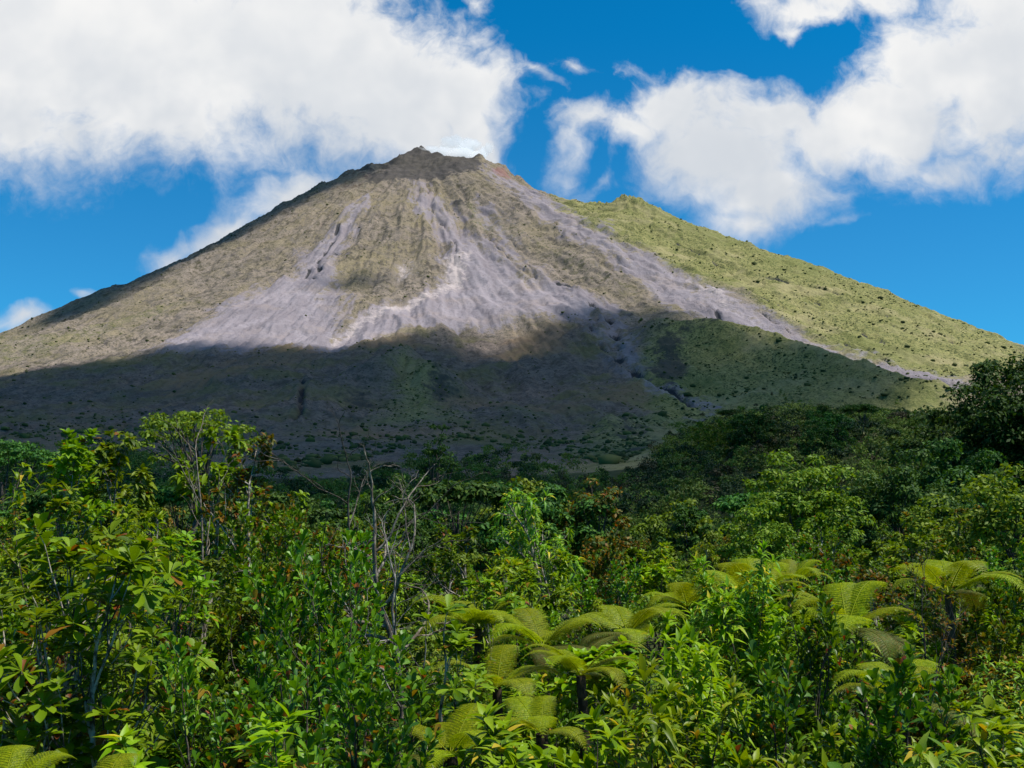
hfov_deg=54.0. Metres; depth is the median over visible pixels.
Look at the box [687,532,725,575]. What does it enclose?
tree
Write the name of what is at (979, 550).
tree
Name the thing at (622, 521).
tree
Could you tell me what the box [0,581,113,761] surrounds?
shrub
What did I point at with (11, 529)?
tree
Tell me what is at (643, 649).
undergrowth
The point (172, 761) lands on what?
shrub
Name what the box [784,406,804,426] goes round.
tree
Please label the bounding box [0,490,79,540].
tree
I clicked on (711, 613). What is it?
tree
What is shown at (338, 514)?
tree
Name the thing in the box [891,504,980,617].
tree
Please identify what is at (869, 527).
tree
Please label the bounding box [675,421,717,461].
tree
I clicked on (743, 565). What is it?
tree fern
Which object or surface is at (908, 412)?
tree
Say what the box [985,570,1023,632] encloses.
tree
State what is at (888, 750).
shrub
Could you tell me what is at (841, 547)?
tree
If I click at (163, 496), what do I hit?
tree
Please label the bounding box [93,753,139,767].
tree fern
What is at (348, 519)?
dead tree
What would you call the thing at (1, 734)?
shrub
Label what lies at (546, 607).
tree
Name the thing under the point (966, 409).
tree
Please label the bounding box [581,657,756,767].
shrub
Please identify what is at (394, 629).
dead tree
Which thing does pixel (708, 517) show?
tree
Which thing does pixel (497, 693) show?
tree fern
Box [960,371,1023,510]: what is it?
tree
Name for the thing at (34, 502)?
tree
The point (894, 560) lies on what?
shrub
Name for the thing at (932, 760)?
shrub
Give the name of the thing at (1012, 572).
tree
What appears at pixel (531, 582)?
shrub
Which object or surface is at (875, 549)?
tree
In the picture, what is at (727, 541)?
tree
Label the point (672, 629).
tree
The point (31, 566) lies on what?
shrub
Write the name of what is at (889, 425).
distant wood
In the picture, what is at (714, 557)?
tree
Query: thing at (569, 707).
shrub
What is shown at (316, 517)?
tree
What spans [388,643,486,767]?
shrub
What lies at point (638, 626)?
tree fern
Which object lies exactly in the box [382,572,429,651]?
tree
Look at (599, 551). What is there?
tree
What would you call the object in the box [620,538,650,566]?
tree
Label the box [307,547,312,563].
tree
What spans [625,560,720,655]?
shrub
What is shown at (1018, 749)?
shrub
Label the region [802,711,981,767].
shrub
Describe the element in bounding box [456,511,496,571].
tree
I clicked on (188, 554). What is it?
shrub
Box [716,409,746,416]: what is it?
tree
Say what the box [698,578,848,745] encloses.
shrub
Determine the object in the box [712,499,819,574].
tree
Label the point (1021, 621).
tree
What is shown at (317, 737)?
shrub
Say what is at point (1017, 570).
shrub
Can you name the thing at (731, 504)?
tree
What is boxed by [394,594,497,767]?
sapling
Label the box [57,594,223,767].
shrub
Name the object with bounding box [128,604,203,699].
tree
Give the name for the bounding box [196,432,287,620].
tree
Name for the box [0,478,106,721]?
shrub
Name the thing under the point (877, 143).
sky
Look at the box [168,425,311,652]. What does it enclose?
tree
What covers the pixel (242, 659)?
shrub
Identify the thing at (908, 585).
tree
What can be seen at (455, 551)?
tree
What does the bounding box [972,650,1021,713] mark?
shrub
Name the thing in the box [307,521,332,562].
tree
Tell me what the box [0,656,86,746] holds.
shrub
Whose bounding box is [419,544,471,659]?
tree
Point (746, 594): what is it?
shrub
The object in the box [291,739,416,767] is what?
shrub
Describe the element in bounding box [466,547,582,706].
shrub
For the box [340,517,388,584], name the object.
tree
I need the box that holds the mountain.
[0,145,1023,478]
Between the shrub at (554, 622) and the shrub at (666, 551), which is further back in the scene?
the shrub at (666, 551)
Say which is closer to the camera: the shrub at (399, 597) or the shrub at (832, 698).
the shrub at (832, 698)
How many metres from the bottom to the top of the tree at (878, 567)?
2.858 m
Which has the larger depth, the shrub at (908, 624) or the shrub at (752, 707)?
the shrub at (908, 624)
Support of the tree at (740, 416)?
on the ground
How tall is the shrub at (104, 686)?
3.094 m
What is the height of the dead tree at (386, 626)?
5.898 m
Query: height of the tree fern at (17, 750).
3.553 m
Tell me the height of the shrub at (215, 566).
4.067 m
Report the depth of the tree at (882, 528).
45.36 m
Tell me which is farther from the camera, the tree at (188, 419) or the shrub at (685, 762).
the tree at (188, 419)
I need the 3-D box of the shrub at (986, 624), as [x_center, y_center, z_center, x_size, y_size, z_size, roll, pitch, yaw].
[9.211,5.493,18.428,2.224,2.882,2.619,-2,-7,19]
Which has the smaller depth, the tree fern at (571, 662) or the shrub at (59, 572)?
the tree fern at (571, 662)
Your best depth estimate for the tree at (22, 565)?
25.22 m
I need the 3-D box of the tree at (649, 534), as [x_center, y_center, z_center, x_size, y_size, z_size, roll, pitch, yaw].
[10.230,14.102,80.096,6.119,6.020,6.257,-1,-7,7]
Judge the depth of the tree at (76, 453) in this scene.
23.54 m
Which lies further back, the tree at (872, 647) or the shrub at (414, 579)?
the shrub at (414, 579)
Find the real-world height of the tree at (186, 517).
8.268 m
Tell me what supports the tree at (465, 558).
on the ground
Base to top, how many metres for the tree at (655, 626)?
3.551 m
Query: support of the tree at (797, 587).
on the ground
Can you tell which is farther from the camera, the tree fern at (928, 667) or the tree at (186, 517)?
the tree at (186, 517)
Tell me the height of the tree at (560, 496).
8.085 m
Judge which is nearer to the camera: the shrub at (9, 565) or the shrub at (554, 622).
the shrub at (554, 622)
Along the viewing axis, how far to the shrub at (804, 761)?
10.19 m
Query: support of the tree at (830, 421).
on the ground
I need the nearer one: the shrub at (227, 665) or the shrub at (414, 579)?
the shrub at (227, 665)
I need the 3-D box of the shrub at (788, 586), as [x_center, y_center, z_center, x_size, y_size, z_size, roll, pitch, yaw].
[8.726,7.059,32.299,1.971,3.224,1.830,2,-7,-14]
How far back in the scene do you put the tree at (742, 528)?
71.24 m
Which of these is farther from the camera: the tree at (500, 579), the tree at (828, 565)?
the tree at (828, 565)
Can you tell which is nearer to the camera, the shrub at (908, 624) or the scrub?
the shrub at (908, 624)
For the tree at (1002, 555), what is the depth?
41.92 m
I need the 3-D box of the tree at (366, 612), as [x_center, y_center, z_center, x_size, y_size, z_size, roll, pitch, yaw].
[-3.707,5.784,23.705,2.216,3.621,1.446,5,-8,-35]
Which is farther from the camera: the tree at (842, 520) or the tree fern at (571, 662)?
the tree at (842, 520)
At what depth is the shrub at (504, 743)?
6.57 m
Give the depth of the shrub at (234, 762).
7.57 m
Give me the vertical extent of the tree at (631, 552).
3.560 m
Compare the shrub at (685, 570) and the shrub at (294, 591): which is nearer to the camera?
the shrub at (294, 591)
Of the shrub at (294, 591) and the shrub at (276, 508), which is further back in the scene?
the shrub at (276, 508)
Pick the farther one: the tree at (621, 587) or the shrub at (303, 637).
the tree at (621, 587)
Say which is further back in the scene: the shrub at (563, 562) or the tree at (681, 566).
the tree at (681, 566)
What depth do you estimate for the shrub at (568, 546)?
32.00 m
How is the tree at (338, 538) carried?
on the ground
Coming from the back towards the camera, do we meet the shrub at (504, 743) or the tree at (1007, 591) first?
the tree at (1007, 591)
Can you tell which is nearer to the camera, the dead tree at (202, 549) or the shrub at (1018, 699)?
the shrub at (1018, 699)
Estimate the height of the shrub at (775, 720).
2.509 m
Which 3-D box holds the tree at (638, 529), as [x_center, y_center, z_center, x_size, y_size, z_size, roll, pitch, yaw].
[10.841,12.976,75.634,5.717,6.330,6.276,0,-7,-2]
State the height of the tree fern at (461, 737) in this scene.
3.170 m
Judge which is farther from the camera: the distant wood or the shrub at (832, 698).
the distant wood
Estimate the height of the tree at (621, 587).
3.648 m
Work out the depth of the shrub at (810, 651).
12.13 m
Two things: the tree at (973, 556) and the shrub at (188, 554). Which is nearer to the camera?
the shrub at (188, 554)
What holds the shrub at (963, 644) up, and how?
on the ground
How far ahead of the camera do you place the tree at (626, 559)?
32.72 m
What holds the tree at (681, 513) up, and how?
on the ground
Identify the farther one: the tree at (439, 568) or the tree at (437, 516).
the tree at (437, 516)
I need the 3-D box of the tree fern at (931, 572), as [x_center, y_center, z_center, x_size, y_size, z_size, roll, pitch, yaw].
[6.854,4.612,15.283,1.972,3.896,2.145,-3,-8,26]
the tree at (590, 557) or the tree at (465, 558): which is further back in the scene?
the tree at (590, 557)
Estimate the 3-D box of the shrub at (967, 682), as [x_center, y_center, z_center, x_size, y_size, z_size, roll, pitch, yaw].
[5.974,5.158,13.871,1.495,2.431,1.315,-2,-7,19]
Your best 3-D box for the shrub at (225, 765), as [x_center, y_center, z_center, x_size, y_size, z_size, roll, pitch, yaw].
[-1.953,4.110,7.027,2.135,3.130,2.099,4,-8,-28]
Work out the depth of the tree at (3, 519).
63.56 m
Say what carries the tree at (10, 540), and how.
on the ground
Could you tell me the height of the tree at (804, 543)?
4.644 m
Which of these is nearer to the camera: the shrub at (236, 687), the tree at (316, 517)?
the shrub at (236, 687)
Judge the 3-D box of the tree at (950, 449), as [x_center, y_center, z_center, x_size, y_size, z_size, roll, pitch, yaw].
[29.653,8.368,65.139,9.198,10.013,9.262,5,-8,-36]
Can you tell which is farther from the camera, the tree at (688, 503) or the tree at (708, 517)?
the tree at (708, 517)
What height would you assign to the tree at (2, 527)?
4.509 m
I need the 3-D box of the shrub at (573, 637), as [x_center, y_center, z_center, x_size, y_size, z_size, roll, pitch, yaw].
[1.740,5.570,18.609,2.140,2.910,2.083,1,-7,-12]
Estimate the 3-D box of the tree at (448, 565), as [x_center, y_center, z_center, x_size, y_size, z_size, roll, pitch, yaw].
[-1.381,5.620,25.572,2.505,4.623,2.221,6,-9,-43]
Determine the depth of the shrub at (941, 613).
12.48 m
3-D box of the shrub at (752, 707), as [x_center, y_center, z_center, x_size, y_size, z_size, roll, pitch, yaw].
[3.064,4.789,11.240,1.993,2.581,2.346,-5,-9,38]
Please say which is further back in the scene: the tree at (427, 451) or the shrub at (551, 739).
the tree at (427, 451)
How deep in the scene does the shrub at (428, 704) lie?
11.44 m
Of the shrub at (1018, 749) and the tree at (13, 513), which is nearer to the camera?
the shrub at (1018, 749)
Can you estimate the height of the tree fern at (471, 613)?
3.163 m
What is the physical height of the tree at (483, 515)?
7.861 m
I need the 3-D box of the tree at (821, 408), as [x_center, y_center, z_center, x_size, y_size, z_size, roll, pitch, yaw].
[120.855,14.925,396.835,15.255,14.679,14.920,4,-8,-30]
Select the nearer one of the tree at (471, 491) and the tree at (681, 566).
the tree at (681, 566)
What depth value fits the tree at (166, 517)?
66.02 m
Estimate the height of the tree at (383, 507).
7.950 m
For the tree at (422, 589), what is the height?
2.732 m
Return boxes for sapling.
[0,512,215,767]
[0,519,166,767]
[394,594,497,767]
[459,575,542,749]
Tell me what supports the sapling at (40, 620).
on the ground
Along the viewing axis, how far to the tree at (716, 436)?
357.97 m
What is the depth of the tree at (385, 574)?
34.59 m
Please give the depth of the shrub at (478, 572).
34.78 m
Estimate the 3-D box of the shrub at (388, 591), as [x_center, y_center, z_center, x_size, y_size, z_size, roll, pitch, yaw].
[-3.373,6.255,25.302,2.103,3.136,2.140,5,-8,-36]
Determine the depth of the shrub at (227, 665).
14.12 m
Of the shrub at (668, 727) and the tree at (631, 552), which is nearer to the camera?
the shrub at (668, 727)
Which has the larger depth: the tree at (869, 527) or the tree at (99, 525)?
the tree at (869, 527)
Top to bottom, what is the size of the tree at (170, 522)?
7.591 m
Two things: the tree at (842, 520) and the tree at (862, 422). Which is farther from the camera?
the tree at (862, 422)
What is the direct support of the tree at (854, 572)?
on the ground
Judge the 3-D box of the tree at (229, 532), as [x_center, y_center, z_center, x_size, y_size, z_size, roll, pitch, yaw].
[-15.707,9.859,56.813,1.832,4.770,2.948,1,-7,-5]
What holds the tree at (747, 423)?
on the ground
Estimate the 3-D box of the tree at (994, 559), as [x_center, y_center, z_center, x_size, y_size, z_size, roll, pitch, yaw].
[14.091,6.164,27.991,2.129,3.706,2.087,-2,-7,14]
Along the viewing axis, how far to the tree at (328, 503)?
81.20 m
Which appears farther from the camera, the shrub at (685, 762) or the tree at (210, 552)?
the tree at (210, 552)
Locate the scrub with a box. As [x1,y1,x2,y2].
[0,169,1023,470]
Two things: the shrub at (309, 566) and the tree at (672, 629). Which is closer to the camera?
the tree at (672, 629)
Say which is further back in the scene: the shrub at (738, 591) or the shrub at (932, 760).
the shrub at (738, 591)
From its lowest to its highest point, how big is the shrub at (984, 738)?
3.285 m
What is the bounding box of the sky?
[0,0,1023,344]
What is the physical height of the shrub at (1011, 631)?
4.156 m
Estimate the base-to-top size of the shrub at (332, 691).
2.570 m
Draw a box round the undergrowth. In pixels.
[31,592,1004,767]
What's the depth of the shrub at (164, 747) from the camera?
9.59 m
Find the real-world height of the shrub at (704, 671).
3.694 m
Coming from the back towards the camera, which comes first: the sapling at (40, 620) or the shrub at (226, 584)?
the shrub at (226, 584)
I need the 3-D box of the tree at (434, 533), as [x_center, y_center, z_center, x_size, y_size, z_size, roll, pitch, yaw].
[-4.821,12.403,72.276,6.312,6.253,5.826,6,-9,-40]
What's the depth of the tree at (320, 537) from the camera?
48.60 m
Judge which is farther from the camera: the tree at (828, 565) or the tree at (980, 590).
the tree at (980, 590)
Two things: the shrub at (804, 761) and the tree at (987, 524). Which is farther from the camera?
the tree at (987, 524)
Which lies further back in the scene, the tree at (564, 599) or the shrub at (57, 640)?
the tree at (564, 599)
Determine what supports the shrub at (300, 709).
on the ground
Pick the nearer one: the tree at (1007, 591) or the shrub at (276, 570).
the shrub at (276, 570)
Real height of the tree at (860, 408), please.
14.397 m
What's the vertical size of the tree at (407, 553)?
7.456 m
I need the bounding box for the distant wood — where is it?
[0,386,973,582]
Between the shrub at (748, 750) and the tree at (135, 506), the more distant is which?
the tree at (135, 506)
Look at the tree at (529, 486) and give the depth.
69.61 m
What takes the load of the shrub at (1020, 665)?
on the ground
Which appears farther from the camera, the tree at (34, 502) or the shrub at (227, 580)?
the tree at (34, 502)
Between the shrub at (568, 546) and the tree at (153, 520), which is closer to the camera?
the shrub at (568, 546)
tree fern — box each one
[0,745,75,767]
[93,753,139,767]
[392,703,517,767]
[415,594,528,766]
[430,644,567,764]
[479,695,586,766]
[483,608,602,767]
[518,641,650,759]
[573,603,695,756]
[638,576,737,649]
[692,558,814,685]
[771,581,925,725]
[778,559,834,654]
[826,659,987,757]
[889,559,1023,754]
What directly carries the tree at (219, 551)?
on the ground
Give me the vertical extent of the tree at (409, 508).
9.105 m
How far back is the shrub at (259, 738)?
5.61 m
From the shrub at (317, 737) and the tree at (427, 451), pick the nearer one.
the shrub at (317, 737)
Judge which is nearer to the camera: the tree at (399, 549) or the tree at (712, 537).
the tree at (399, 549)
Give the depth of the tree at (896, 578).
27.45 m
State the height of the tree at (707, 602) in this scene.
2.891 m
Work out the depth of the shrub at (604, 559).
28.43 m
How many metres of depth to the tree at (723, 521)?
88.55 m
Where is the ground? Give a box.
[8,435,1023,767]
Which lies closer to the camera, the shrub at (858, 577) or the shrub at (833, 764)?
the shrub at (833, 764)
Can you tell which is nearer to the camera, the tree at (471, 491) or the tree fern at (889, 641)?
the tree fern at (889, 641)
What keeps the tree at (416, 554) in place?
on the ground
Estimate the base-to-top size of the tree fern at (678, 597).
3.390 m
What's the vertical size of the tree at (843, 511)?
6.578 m
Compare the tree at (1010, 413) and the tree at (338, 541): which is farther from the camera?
the tree at (1010, 413)
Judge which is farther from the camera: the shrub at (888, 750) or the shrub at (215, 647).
the shrub at (215, 647)
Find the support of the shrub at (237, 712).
on the ground
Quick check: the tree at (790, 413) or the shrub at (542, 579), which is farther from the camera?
the tree at (790, 413)
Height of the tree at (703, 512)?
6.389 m
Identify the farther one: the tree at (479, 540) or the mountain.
the mountain
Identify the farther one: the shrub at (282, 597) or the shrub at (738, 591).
the shrub at (738, 591)
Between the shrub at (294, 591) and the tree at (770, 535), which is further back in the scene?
the tree at (770, 535)
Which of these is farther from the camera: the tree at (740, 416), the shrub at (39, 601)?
the tree at (740, 416)
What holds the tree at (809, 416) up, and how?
on the ground
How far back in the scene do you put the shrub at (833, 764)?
5.81 m
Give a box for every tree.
[0,439,70,511]
[0,488,125,564]
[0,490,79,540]
[0,500,25,539]
[0,510,10,540]
[0,525,70,572]
[0,530,15,567]
[0,532,42,585]
[1,516,24,544]
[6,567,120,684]
[16,428,117,572]
[63,495,168,543]
[67,429,157,563]
[84,503,116,542]
[95,571,173,701]
[116,485,246,543]
[122,498,158,530]
[128,407,266,546]
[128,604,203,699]
[133,502,166,554]
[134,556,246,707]
[151,399,268,669]
[158,506,200,540]
[159,526,214,621]
[163,496,254,552]
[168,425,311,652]
[184,540,244,635]
[187,541,226,598]
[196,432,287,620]
[208,399,489,645]
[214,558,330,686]
[219,518,243,551]
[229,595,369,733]
[233,490,336,560]
[235,442,453,736]
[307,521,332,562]
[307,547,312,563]
[309,503,405,557]
[310,532,346,564]
[319,498,359,541]
[320,473,440,579]
[323,601,380,686]
[326,511,465,756]
[326,527,358,580]
[327,535,370,589]
[335,554,385,644]
[339,492,419,574]
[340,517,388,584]
[346,519,411,593]
[368,566,389,584]
[369,494,417,582]
[371,591,471,735]
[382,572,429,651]
[385,519,422,576]
[398,502,450,527]
[408,479,528,567]
[409,423,459,516]
[410,547,435,604]
[412,508,486,569]
[415,556,483,623]
[416,515,517,667]
[416,575,434,630]
[418,514,478,568]
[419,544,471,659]
[421,550,518,675]
[438,539,477,573]
[450,559,540,722]
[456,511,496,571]
[460,507,493,552]
[468,480,571,576]
[477,476,573,571]
[488,488,584,599]
[500,505,581,679]
[506,481,621,577]
[541,590,575,713]
[548,475,635,565]
[562,545,646,681]
[562,555,603,612]
[563,594,572,619]
[576,598,619,649]
[595,553,637,620]
[596,546,623,590]
[605,573,711,702]
[607,523,665,574]
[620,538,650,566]
[623,515,679,573]
[626,547,655,639]
[644,498,723,575]
[651,501,716,578]
[657,508,722,576]
[661,601,743,738]
[674,560,701,605]
[674,579,727,660]
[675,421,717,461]
[682,542,719,578]
[683,515,723,546]
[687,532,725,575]
[695,575,723,639]
[696,419,741,459]
[710,491,812,549]
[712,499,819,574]
[713,512,747,538]
[715,535,740,589]
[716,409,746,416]
[718,555,805,697]
[721,520,753,571]
[722,413,762,451]
[723,412,782,455]
[723,449,889,571]
[774,542,870,685]
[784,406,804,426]
[784,584,842,655]
[787,536,858,590]
[794,512,857,581]
[796,419,844,462]
[797,410,820,435]
[802,531,820,542]
[803,404,837,420]
[807,411,856,447]
[814,504,883,572]
[826,532,854,560]
[828,504,883,518]
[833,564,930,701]
[836,565,888,604]
[837,516,889,530]
[840,404,884,431]
[840,603,883,694]
[842,448,982,570]
[850,410,871,433]
[855,581,906,659]
[857,523,906,580]
[858,540,908,586]
[864,568,918,630]
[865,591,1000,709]
[870,559,890,598]
[872,437,1022,554]
[877,354,1023,501]
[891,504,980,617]
[898,461,1023,570]
[898,565,951,654]
[899,410,917,430]
[901,511,953,612]
[915,553,975,619]
[928,578,987,643]
[932,504,980,561]
[936,501,1023,564]
[954,597,993,647]
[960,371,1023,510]
[972,515,1023,596]
[976,537,1023,638]
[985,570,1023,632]
[991,577,1023,641]
[1001,550,1021,629]
[1007,538,1023,576]
[1016,610,1023,641]
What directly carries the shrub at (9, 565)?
on the ground
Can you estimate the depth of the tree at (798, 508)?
48.62 m
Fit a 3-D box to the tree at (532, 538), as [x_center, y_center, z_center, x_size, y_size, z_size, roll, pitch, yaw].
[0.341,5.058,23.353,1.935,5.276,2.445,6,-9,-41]
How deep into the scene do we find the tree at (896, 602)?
25.02 m
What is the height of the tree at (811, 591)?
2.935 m
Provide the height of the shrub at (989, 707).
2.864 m
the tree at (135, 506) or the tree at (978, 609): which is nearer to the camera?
the tree at (978, 609)
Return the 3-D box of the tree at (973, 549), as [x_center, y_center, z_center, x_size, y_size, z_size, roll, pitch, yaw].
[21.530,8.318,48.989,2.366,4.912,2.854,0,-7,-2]
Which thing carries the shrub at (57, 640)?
on the ground
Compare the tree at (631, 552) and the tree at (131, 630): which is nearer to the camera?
the tree at (131, 630)
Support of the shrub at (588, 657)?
on the ground
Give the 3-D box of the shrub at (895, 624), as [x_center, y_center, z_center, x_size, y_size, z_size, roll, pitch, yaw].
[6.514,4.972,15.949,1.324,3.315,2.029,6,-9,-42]
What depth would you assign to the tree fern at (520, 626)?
14.54 m
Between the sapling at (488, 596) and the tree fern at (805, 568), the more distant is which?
the tree fern at (805, 568)
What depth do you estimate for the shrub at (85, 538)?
21.74 m
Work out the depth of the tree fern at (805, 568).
20.91 m
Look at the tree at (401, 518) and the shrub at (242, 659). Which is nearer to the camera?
the shrub at (242, 659)
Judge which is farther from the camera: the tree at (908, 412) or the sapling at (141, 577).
the tree at (908, 412)
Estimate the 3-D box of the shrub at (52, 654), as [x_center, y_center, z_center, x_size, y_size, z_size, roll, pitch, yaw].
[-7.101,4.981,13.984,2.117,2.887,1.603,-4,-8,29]
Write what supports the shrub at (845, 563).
on the ground
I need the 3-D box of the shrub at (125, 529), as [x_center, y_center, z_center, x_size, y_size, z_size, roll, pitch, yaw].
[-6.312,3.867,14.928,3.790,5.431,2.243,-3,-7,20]
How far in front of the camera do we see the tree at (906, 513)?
41.54 m
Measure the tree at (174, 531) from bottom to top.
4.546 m
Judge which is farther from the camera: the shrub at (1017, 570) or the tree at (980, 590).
the tree at (980, 590)
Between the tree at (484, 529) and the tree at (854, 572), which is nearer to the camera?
the tree at (854, 572)
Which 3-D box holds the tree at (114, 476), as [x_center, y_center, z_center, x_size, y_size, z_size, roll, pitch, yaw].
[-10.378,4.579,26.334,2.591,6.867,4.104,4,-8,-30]
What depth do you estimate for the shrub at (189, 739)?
9.79 m
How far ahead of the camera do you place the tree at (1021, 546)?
31.94 m
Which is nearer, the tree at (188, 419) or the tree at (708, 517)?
the tree at (188, 419)
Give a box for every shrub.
[0,462,191,703]
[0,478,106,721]
[0,541,27,662]
[0,545,176,642]
[0,563,59,658]
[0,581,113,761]
[0,584,187,757]
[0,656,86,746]
[0,700,198,767]
[0,720,108,741]
[4,649,68,727]
[50,659,303,767]
[56,534,179,660]
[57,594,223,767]
[65,641,208,764]
[83,525,225,640]
[91,530,219,713]
[95,698,317,767]
[109,673,215,767]
[146,751,227,767]
[147,501,326,676]
[154,632,401,767]
[154,653,248,767]
[160,578,308,767]
[205,618,397,745]
[210,523,308,643]
[219,550,244,621]
[220,549,347,698]
[221,740,284,767]
[223,711,407,767]
[227,630,446,767]
[236,528,397,763]
[252,537,342,638]
[253,490,399,651]
[271,693,386,761]
[278,641,369,736]
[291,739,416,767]
[293,674,462,767]
[326,542,420,629]
[342,574,417,651]
[380,569,474,659]
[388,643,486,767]
[415,672,553,767]
[416,565,481,623]
[443,700,656,767]
[465,657,592,767]
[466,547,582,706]
[471,603,599,750]
[482,564,563,688]
[483,547,569,607]
[497,541,571,609]
[531,704,659,767]
[543,635,751,766]
[555,600,647,743]
[579,536,631,646]
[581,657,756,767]
[607,652,853,767]
[612,744,699,767]
[623,541,678,648]
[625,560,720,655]
[628,608,778,767]
[654,558,711,618]
[665,741,767,767]
[669,540,782,748]
[680,674,814,762]
[697,639,970,767]
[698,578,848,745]
[711,586,874,763]
[722,575,800,603]
[722,695,876,767]
[724,611,845,707]
[763,553,798,597]
[778,666,872,760]
[784,733,877,767]
[794,552,871,682]
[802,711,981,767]
[827,762,841,767]
[839,695,1023,767]
[840,599,976,756]
[874,535,984,737]
[875,533,997,654]
[893,669,996,767]
[899,730,976,767]
[909,697,1023,767]
[915,540,1023,763]
[928,620,1023,720]
[929,653,1023,764]
[958,607,1023,719]
[961,721,1023,767]
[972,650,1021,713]
[1003,659,1023,730]
[1010,564,1023,610]
[1011,728,1023,752]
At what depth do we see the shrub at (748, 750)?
10.67 m
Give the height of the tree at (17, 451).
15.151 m
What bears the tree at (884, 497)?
on the ground
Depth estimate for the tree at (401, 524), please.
69.72 m
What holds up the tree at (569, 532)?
on the ground
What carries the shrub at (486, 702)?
on the ground
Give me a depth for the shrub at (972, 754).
10.90 m
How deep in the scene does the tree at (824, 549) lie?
33.07 m
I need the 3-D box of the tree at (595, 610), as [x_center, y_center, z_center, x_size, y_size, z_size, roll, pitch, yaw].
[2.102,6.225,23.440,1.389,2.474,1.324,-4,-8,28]
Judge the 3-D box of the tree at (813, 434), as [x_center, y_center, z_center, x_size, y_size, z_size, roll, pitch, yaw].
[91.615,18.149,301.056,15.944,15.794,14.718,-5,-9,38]
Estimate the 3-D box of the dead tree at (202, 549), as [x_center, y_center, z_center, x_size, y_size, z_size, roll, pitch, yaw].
[-8.129,4.142,25.944,3.014,7.616,2.059,5,-8,-36]
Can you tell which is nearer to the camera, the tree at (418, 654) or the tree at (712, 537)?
the tree at (418, 654)
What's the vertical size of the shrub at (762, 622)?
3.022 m
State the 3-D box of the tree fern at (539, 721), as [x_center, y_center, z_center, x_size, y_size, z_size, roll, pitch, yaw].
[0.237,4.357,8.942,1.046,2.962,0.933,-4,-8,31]
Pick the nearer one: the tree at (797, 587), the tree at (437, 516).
the tree at (797, 587)
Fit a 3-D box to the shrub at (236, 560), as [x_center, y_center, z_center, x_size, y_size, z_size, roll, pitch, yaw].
[-4.870,4.511,17.632,3.118,4.871,2.199,6,-9,-40]
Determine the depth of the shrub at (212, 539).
26.48 m
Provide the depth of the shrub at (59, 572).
18.87 m
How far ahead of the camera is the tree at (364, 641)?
21.04 m
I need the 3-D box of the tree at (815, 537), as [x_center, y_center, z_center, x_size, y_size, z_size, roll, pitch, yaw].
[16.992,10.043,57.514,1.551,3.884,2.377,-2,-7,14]

